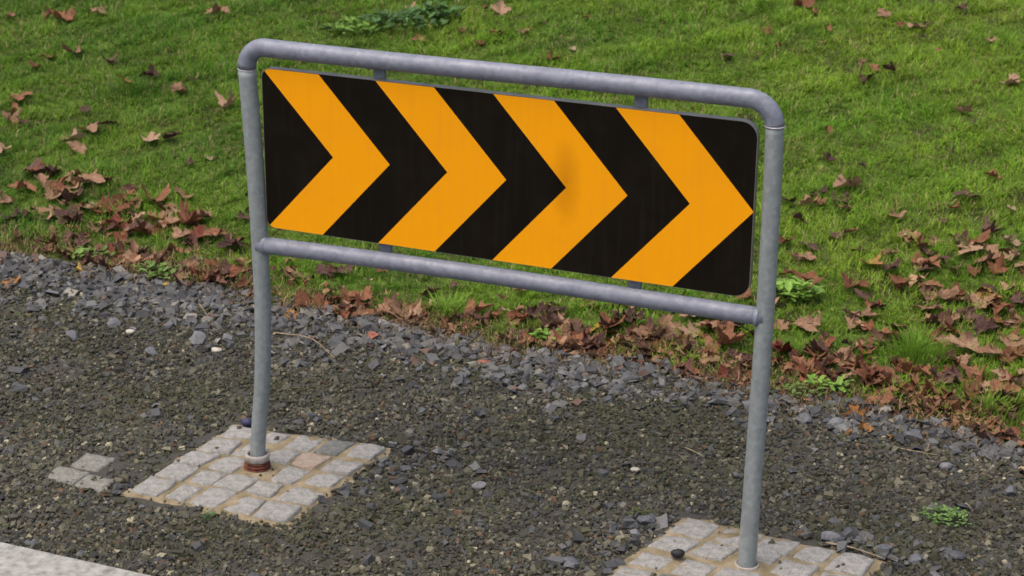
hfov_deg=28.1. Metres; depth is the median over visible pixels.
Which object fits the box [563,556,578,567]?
stone
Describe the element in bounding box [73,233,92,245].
maple leaf
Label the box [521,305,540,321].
maple leaf
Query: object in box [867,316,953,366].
grass tuft
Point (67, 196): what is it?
maple leaf
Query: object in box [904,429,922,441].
stone
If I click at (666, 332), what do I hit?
maple leaf
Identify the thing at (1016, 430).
maple leaf
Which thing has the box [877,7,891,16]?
maple leaf
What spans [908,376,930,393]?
maple leaf
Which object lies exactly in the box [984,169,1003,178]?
maple leaf
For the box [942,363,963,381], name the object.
maple leaf
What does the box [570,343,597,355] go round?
maple leaf
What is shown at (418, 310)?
maple leaf
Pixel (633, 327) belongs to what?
maple leaf
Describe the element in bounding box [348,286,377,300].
maple leaf
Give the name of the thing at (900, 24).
maple leaf
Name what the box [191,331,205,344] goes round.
stone
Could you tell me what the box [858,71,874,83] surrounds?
maple leaf
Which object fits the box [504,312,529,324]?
maple leaf
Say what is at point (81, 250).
weed
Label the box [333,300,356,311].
maple leaf
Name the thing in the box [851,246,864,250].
maple leaf
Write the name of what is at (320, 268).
maple leaf
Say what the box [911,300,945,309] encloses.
maple leaf
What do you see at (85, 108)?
maple leaf
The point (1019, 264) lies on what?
maple leaf
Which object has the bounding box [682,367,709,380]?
maple leaf
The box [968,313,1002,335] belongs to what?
maple leaf
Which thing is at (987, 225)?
maple leaf
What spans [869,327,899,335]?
maple leaf
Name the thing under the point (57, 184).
maple leaf
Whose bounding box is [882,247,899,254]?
maple leaf
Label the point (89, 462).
cobble patch
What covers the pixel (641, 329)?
maple leaf
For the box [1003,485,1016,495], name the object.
stone
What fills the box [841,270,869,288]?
maple leaf
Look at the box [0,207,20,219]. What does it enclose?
maple leaf
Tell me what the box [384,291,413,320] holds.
maple leaf
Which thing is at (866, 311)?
maple leaf
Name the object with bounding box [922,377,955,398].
maple leaf
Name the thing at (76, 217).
maple leaf
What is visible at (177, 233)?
maple leaf
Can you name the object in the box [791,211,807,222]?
maple leaf
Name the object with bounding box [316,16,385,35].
weed
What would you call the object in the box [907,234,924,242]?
maple leaf
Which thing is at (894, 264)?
maple leaf
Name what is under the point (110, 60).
maple leaf
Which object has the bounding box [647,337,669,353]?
maple leaf
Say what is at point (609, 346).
maple leaf
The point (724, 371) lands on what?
maple leaf
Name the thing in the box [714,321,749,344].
maple leaf
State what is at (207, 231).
maple leaf
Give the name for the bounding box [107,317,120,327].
stone
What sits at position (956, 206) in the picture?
maple leaf
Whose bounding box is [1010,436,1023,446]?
maple leaf
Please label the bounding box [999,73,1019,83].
maple leaf
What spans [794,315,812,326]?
maple leaf
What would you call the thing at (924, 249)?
maple leaf
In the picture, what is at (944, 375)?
maple leaf
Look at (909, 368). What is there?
maple leaf
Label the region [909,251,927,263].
maple leaf
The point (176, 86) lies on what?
maple leaf
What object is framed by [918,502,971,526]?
weed
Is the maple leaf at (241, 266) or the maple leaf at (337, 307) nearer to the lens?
the maple leaf at (337, 307)
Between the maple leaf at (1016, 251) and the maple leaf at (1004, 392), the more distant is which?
the maple leaf at (1016, 251)
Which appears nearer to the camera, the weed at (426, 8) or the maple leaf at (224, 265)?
the maple leaf at (224, 265)
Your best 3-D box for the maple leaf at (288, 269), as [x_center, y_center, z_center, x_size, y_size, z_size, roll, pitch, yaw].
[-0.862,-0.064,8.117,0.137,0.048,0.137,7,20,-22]
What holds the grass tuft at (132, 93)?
on the ground at (736, 68)
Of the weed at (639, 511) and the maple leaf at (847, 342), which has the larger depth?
the maple leaf at (847, 342)
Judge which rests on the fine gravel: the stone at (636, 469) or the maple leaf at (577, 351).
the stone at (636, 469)
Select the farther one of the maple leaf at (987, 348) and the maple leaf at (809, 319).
the maple leaf at (809, 319)
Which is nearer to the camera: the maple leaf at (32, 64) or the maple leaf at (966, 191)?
the maple leaf at (966, 191)
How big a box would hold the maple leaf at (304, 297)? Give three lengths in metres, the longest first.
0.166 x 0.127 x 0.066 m
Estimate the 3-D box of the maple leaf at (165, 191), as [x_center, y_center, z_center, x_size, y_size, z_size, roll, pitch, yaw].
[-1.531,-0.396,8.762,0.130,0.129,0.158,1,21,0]
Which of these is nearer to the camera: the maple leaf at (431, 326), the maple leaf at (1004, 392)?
the maple leaf at (1004, 392)
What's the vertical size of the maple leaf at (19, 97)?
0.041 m
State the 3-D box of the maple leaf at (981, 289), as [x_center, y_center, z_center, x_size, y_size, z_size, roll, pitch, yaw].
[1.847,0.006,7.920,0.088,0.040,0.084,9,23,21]
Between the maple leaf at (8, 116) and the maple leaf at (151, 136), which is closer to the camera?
the maple leaf at (151, 136)
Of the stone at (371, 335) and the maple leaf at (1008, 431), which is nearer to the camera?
the maple leaf at (1008, 431)
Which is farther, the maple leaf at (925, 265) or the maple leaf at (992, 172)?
the maple leaf at (992, 172)
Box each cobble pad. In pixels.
[119,424,390,530]
[606,517,885,575]
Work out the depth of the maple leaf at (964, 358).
7.46 m
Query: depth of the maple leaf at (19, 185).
8.87 m
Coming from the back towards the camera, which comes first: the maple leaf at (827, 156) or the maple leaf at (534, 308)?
the maple leaf at (827, 156)
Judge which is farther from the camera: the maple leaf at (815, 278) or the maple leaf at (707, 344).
the maple leaf at (815, 278)
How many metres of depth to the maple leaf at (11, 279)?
8.05 m
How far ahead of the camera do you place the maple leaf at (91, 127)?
9.46 m
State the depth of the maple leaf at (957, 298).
7.85 m
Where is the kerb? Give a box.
[0,542,150,575]
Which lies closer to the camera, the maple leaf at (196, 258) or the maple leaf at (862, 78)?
the maple leaf at (196, 258)
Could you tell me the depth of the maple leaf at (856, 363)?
7.42 m
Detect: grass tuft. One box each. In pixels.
[80,66,176,106]
[421,285,472,320]
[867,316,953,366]
[936,376,1023,428]
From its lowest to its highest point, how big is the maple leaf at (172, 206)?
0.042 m
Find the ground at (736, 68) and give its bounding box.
[0,0,1023,446]
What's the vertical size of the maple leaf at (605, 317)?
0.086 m
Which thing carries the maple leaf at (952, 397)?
on the leaf heap
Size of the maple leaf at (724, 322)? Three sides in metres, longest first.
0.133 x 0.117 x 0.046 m
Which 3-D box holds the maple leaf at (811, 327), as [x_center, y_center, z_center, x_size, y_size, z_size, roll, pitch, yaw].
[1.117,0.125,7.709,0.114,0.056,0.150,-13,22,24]
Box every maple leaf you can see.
[0,142,11,152]
[0,190,12,202]
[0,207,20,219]
[1,108,20,125]
[2,274,20,284]
[5,12,15,16]
[6,90,32,100]
[7,102,18,113]
[8,180,36,191]
[15,114,32,123]
[21,157,44,173]
[27,161,45,172]
[29,60,40,66]
[32,164,67,172]
[34,173,52,187]
[42,175,68,195]
[44,6,55,17]
[48,205,60,211]
[52,6,75,20]
[54,204,87,220]
[56,126,86,140]
[58,209,83,223]
[59,185,82,202]
[61,40,82,53]
[66,140,86,153]
[71,169,105,182]
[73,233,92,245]
[73,262,89,271]
[76,121,103,131]
[79,105,90,112]
[79,201,101,215]
[91,5,105,13]
[91,255,116,268]
[100,49,117,62]
[100,120,116,123]
[101,214,132,224]
[104,193,129,216]
[115,74,133,83]
[119,193,139,203]
[124,219,158,230]
[126,253,147,268]
[130,211,146,223]
[130,219,156,237]
[139,62,162,76]
[140,131,160,141]
[141,183,170,202]
[142,249,166,258]
[145,209,164,219]
[153,212,179,228]
[163,131,181,138]
[166,81,186,92]
[166,202,180,214]
[168,227,191,238]
[169,200,205,224]
[172,271,194,285]
[184,225,210,239]
[185,157,196,164]
[187,72,198,80]
[189,206,217,217]
[189,254,202,260]
[202,155,216,159]
[202,226,226,235]
[204,3,230,13]
[209,258,236,276]
[214,88,236,108]
[216,233,248,247]
[234,257,252,272]
[236,210,249,219]
[279,264,301,279]
[285,309,297,321]
[294,290,324,309]
[313,263,335,276]
[325,288,355,301]
[332,265,352,273]
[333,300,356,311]
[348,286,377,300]
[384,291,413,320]
[396,297,431,324]
[411,34,426,40]
[419,286,440,296]
[424,323,449,337]
[433,309,456,326]
[447,279,458,286]
[463,297,494,320]
[489,29,507,34]
[490,0,510,14]
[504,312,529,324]
[506,327,524,339]
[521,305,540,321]
[527,305,536,317]
[529,301,567,322]
[538,311,564,330]
[543,50,560,60]
[549,323,571,344]
[555,340,595,349]
[556,309,566,315]
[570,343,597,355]
[574,321,592,330]
[583,331,605,349]
[597,311,626,328]
[599,314,618,327]
[603,339,614,348]
[615,307,636,321]
[622,310,643,321]
[625,322,649,341]
[631,324,667,341]
[647,322,684,341]
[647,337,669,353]
[672,333,700,344]
[674,335,696,354]
[675,337,703,357]
[678,320,709,337]
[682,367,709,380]
[692,342,722,352]
[694,320,717,327]
[701,335,721,351]
[709,364,728,381]
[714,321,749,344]
[720,347,747,357]
[721,320,737,327]
[728,352,752,365]
[734,288,752,299]
[740,369,751,377]
[759,23,772,33]
[772,340,801,354]
[778,268,792,274]
[779,235,795,243]
[781,196,795,201]
[790,0,814,6]
[790,356,814,376]
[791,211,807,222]
[792,268,827,290]
[792,363,811,372]
[793,270,816,277]
[793,311,820,331]
[794,194,819,204]
[794,251,819,259]
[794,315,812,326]
[796,240,817,250]
[802,336,832,355]
[803,343,827,356]
[809,7,818,12]
[811,185,827,194]
[811,196,826,203]
[813,360,830,376]
[817,357,839,366]
[822,151,835,160]
[824,125,833,132]
[829,228,845,239]
[830,372,855,378]
[831,191,853,201]
[833,174,863,186]
[833,346,855,368]
[837,202,855,207]
[839,308,860,315]
[840,357,868,370]
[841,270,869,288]
[841,339,852,344]
[842,404,867,422]
[845,227,857,232]
[849,361,875,371]
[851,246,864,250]
[851,354,881,374]
[854,288,868,299]
[857,366,891,386]
[857,422,873,431]
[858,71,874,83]
[859,58,868,67]
[859,251,882,264]
[861,304,878,316]
[865,374,890,384]
[865,385,899,403]
[867,63,880,70]
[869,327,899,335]
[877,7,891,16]
[881,257,900,268]
[882,60,899,70]
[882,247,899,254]
[884,372,903,385]
[888,207,906,217]
[889,274,912,284]
[889,398,912,408]
[894,358,921,376]
[895,21,904,26]
[896,373,918,392]
[898,362,930,374]
[907,22,924,27]
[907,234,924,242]
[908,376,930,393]
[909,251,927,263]
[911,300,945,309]
[912,263,938,270]
[913,233,933,246]
[913,278,943,287]
[918,245,937,254]
[919,254,941,267]
[922,17,933,27]
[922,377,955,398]
[929,233,942,245]
[930,285,959,299]
[931,365,957,382]
[938,252,952,259]
[941,310,966,324]
[941,412,963,424]
[942,330,979,350]
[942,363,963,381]
[946,395,969,409]
[947,200,961,207]
[947,296,969,304]
[947,349,975,368]
[949,228,969,244]
[953,3,967,8]
[953,105,972,111]
[955,240,986,255]
[958,306,979,323]
[960,188,984,197]
[960,363,986,379]
[962,228,990,245]
[964,392,978,401]
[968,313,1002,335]
[970,290,994,308]
[973,249,998,263]
[973,342,1002,354]
[974,215,1003,231]
[975,287,1002,307]
[975,418,1000,431]
[976,430,1001,444]
[977,283,1000,295]
[979,380,1003,390]
[980,249,1000,261]
[983,243,998,253]
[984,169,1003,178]
[986,301,1009,314]
[986,378,1020,398]
[991,367,1009,380]
[994,388,1016,397]
[995,346,1021,363]
[995,427,1016,434]
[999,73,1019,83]
[999,234,1020,245]
[1000,334,1023,350]
[1000,426,1020,439]
[1003,245,1019,261]
[1004,291,1023,302]
[1007,204,1016,210]
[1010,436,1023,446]
[1014,261,1023,266]
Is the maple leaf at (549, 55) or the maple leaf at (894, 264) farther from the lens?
the maple leaf at (549, 55)
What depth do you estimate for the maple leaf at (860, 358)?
7.40 m
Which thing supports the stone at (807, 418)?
on the slate chips
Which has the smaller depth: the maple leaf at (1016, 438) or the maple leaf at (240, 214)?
the maple leaf at (1016, 438)
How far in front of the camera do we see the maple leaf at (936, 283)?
7.96 m
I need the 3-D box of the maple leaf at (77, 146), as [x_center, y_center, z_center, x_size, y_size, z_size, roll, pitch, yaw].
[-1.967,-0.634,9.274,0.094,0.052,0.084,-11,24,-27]
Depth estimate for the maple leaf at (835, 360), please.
7.42 m
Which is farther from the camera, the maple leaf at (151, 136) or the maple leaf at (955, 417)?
the maple leaf at (151, 136)
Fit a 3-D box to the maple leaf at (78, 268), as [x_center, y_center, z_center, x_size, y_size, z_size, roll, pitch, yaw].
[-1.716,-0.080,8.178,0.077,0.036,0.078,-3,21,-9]
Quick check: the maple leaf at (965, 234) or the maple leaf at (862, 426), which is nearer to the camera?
the maple leaf at (862, 426)
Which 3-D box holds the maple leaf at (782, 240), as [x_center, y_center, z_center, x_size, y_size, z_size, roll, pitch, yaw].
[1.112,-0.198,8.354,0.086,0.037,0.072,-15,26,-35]
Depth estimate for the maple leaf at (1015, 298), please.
7.87 m
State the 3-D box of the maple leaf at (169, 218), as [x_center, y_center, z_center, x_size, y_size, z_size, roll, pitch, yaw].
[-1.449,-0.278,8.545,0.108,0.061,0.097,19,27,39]
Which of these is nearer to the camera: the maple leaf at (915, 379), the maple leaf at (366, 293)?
the maple leaf at (915, 379)
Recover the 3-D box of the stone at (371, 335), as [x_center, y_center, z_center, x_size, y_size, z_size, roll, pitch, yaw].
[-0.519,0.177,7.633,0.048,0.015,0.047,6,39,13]
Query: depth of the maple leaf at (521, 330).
7.66 m
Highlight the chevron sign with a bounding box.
[237,38,785,570]
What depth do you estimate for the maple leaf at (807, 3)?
10.73 m
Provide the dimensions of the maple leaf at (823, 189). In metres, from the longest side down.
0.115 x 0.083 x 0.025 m
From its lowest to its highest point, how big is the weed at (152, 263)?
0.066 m
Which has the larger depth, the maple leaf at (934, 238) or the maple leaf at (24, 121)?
the maple leaf at (24, 121)
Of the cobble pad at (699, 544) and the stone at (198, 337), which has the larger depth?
the stone at (198, 337)
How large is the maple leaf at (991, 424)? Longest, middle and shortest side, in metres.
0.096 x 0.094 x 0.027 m
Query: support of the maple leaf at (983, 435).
on the ground at (736, 68)
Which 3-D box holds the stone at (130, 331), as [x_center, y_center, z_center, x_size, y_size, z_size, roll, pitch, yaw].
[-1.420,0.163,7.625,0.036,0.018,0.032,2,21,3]
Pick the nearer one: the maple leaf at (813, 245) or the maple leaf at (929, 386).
the maple leaf at (929, 386)
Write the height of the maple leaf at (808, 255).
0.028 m
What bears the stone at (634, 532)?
on the fine gravel
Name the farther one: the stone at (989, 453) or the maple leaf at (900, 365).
the maple leaf at (900, 365)
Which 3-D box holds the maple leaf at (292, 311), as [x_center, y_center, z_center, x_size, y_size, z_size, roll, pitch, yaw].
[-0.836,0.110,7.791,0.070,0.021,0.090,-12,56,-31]
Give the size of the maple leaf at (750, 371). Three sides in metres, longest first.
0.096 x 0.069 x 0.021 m
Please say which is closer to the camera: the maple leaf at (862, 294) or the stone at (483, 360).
the stone at (483, 360)
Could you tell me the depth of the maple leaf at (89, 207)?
8.68 m
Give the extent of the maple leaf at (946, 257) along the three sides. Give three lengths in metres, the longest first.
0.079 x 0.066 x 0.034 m
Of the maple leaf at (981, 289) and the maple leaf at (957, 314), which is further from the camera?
the maple leaf at (981, 289)
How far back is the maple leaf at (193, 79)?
9.96 m
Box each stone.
[65,330,77,340]
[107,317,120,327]
[125,329,134,333]
[144,347,157,355]
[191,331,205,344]
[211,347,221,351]
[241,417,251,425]
[368,331,378,338]
[471,481,485,488]
[477,359,491,363]
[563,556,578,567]
[630,467,639,471]
[630,529,639,536]
[636,515,655,524]
[671,549,684,557]
[797,413,812,422]
[821,531,840,541]
[828,417,843,425]
[873,544,892,548]
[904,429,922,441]
[909,553,922,564]
[939,462,952,469]
[948,550,965,560]
[978,448,1000,458]
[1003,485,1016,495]
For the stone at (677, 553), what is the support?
on the cobble pad at (699, 544)
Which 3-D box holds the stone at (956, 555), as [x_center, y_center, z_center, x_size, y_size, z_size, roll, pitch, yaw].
[1.342,0.804,6.174,0.054,0.023,0.048,4,21,8]
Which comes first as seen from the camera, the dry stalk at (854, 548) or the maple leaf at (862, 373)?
the dry stalk at (854, 548)
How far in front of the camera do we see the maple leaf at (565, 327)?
7.66 m
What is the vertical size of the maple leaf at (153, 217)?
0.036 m
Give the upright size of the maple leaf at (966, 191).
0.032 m
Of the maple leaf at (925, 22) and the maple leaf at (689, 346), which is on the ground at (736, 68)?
the maple leaf at (925, 22)
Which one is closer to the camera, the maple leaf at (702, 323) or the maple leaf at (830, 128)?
the maple leaf at (702, 323)
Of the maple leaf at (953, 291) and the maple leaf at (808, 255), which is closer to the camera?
the maple leaf at (953, 291)
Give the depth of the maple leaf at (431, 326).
7.67 m
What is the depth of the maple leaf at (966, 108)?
9.50 m
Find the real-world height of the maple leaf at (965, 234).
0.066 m
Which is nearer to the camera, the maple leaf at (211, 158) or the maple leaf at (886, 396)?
the maple leaf at (886, 396)
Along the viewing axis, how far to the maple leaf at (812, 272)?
8.03 m
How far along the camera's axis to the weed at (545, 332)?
7.64 m
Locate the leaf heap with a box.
[30,165,1023,419]
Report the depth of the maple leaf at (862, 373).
7.32 m
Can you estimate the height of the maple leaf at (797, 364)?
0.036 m
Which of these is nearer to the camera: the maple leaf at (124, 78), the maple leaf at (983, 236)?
the maple leaf at (983, 236)
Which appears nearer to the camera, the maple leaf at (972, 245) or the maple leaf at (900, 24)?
the maple leaf at (972, 245)
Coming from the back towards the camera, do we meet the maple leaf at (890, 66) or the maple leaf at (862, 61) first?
the maple leaf at (862, 61)
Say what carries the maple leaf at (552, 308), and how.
on the ground at (736, 68)
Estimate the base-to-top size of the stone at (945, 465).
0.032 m
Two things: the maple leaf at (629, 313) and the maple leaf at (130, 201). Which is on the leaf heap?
the maple leaf at (130, 201)
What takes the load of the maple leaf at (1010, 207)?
on the ground at (736, 68)
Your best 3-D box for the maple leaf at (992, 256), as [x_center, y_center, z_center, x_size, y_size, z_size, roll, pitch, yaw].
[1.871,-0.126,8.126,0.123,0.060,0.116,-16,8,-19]
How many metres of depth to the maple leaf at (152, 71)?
10.05 m
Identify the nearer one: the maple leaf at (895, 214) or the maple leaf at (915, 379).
the maple leaf at (915, 379)
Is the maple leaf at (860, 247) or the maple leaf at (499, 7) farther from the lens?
the maple leaf at (499, 7)
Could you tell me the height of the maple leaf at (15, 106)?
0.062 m
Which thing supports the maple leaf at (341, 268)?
on the ground at (736, 68)
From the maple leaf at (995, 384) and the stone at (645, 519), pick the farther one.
the maple leaf at (995, 384)
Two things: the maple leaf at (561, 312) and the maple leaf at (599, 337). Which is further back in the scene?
the maple leaf at (561, 312)
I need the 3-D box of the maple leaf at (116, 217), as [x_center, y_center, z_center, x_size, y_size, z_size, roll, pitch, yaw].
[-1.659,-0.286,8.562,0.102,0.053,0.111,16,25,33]
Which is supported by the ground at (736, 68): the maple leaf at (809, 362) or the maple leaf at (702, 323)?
the maple leaf at (702, 323)
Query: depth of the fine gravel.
6.71 m
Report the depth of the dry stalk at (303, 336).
7.58 m
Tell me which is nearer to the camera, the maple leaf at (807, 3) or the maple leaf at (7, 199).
the maple leaf at (7, 199)
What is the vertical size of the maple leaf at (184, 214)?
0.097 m
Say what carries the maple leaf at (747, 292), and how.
on the ground at (736, 68)
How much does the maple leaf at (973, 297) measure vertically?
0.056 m
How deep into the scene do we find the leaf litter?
7.53 m
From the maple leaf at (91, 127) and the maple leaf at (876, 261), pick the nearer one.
the maple leaf at (876, 261)
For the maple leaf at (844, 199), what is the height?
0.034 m
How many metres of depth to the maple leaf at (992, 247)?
8.20 m
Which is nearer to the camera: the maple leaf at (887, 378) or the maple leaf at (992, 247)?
the maple leaf at (887, 378)
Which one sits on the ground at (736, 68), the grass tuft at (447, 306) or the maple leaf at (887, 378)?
the grass tuft at (447, 306)
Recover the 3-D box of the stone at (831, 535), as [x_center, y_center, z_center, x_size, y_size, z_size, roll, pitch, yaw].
[0.973,0.762,6.252,0.063,0.043,0.037,4,21,8]
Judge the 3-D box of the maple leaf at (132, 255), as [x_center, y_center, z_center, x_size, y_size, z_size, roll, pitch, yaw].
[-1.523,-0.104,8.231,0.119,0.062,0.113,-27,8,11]
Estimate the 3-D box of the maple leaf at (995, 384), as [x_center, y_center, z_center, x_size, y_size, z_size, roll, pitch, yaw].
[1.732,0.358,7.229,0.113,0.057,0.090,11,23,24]
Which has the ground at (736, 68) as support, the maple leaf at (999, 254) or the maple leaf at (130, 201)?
the maple leaf at (999, 254)
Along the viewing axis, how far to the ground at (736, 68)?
9.24 m
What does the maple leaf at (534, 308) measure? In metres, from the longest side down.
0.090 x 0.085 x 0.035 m
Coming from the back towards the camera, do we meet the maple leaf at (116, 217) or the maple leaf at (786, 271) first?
the maple leaf at (116, 217)
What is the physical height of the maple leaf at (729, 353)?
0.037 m
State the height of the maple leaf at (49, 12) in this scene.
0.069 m
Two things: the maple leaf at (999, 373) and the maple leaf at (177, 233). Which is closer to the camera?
the maple leaf at (999, 373)
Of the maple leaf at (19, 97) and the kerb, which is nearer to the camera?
the kerb
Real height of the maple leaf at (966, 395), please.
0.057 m
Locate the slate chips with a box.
[0,250,1023,575]
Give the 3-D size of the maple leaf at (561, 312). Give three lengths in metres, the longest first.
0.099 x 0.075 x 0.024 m
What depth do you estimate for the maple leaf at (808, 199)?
8.62 m
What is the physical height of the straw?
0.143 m
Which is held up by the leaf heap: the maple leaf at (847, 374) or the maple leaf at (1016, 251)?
the maple leaf at (847, 374)
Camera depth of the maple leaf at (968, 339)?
7.55 m
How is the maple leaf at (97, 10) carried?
on the ground at (736, 68)
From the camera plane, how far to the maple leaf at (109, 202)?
8.70 m
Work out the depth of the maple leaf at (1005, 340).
7.55 m
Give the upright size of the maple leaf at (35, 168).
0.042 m
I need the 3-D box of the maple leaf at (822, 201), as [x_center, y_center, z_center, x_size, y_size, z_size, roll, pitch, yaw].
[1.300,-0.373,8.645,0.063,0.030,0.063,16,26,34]
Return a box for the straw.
[0,215,1022,459]
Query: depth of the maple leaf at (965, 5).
10.70 m
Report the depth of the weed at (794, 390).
7.24 m
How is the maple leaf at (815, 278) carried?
on the ground at (736, 68)
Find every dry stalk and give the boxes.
[274,332,333,357]
[826,542,882,557]
[901,448,939,455]
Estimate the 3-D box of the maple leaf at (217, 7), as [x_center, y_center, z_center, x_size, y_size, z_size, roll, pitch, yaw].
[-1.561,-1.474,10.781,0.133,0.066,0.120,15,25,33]
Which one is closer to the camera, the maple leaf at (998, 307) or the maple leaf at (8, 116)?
the maple leaf at (998, 307)
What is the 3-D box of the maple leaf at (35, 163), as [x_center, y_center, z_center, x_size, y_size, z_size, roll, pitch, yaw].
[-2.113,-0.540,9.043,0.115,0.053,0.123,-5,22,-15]
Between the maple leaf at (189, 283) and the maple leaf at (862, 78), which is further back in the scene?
the maple leaf at (862, 78)
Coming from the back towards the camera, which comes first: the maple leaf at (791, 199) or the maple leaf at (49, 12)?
the maple leaf at (49, 12)
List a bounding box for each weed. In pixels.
[61,243,120,260]
[133,260,184,278]
[202,511,217,520]
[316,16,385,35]
[357,6,451,29]
[414,0,466,19]
[529,327,561,342]
[627,505,654,518]
[776,276,824,301]
[776,380,825,399]
[804,373,854,393]
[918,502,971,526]
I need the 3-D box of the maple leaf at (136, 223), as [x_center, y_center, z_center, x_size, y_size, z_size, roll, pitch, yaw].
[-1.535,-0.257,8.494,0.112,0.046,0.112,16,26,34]
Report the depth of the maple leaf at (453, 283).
8.04 m
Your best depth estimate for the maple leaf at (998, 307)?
7.82 m
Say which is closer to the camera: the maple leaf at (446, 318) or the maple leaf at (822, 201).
the maple leaf at (446, 318)
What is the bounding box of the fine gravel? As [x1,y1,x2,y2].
[0,249,1023,575]
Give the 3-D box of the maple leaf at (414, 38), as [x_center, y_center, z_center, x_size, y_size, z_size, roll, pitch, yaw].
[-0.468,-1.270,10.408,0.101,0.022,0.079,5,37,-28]
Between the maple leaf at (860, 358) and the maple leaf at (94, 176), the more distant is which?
the maple leaf at (94, 176)
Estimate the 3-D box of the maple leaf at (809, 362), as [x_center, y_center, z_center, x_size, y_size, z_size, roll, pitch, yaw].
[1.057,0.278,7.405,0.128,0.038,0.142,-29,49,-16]
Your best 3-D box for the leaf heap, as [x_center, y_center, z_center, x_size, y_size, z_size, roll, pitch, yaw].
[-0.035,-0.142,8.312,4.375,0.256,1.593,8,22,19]
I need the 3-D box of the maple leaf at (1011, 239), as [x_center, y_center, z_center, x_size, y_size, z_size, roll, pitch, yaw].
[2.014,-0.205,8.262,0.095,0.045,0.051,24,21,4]
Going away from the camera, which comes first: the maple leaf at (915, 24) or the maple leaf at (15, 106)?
the maple leaf at (15, 106)
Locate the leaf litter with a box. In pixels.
[13,209,1023,448]
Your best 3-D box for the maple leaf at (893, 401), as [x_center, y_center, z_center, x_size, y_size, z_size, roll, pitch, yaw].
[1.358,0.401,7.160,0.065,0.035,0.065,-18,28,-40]
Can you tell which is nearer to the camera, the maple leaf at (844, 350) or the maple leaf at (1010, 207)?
the maple leaf at (844, 350)
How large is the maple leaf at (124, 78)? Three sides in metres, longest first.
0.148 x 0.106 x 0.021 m
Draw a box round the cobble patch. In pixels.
[48,453,115,492]
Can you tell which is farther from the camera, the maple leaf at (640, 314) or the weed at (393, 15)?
the weed at (393, 15)
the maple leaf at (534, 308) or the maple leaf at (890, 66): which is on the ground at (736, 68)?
the maple leaf at (890, 66)
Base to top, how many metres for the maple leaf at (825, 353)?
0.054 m
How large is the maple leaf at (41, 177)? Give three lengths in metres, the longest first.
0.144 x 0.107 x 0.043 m
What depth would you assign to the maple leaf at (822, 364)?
7.39 m
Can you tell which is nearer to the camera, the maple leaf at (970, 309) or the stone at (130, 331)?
the stone at (130, 331)
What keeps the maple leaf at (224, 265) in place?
on the ground at (736, 68)
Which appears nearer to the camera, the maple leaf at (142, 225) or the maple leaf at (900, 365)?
the maple leaf at (900, 365)
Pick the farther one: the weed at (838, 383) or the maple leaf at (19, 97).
the maple leaf at (19, 97)
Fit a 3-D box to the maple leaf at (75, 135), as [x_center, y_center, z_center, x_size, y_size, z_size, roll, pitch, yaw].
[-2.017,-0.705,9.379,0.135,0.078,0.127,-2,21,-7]
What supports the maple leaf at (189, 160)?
on the ground at (736, 68)
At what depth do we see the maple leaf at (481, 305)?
7.85 m
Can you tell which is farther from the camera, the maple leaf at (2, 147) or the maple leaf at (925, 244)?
the maple leaf at (2, 147)
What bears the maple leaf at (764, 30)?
on the ground at (736, 68)
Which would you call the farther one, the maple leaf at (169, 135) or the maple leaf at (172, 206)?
the maple leaf at (169, 135)
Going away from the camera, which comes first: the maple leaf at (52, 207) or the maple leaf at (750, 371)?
the maple leaf at (750, 371)
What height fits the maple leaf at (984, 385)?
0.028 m
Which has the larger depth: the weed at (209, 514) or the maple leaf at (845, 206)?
the maple leaf at (845, 206)
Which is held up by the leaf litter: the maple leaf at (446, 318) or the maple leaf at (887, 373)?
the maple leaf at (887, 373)
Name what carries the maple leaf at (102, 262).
on the ground at (736, 68)
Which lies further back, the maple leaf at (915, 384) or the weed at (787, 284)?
the weed at (787, 284)
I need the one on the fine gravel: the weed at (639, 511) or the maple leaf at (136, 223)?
the weed at (639, 511)
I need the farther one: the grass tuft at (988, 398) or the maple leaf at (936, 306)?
the maple leaf at (936, 306)
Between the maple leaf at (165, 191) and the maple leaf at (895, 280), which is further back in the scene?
the maple leaf at (165, 191)
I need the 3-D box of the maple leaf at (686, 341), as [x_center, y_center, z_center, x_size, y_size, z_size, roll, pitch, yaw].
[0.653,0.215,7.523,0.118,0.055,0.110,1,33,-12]
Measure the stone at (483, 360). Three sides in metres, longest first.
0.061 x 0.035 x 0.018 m
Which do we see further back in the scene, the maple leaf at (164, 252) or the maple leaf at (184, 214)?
the maple leaf at (184, 214)
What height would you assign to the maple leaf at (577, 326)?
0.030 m
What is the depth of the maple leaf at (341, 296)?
7.95 m
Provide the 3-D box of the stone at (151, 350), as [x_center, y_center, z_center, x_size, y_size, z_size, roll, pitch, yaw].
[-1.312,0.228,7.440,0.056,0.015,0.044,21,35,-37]
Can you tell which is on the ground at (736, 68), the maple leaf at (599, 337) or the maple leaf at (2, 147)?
the maple leaf at (2, 147)

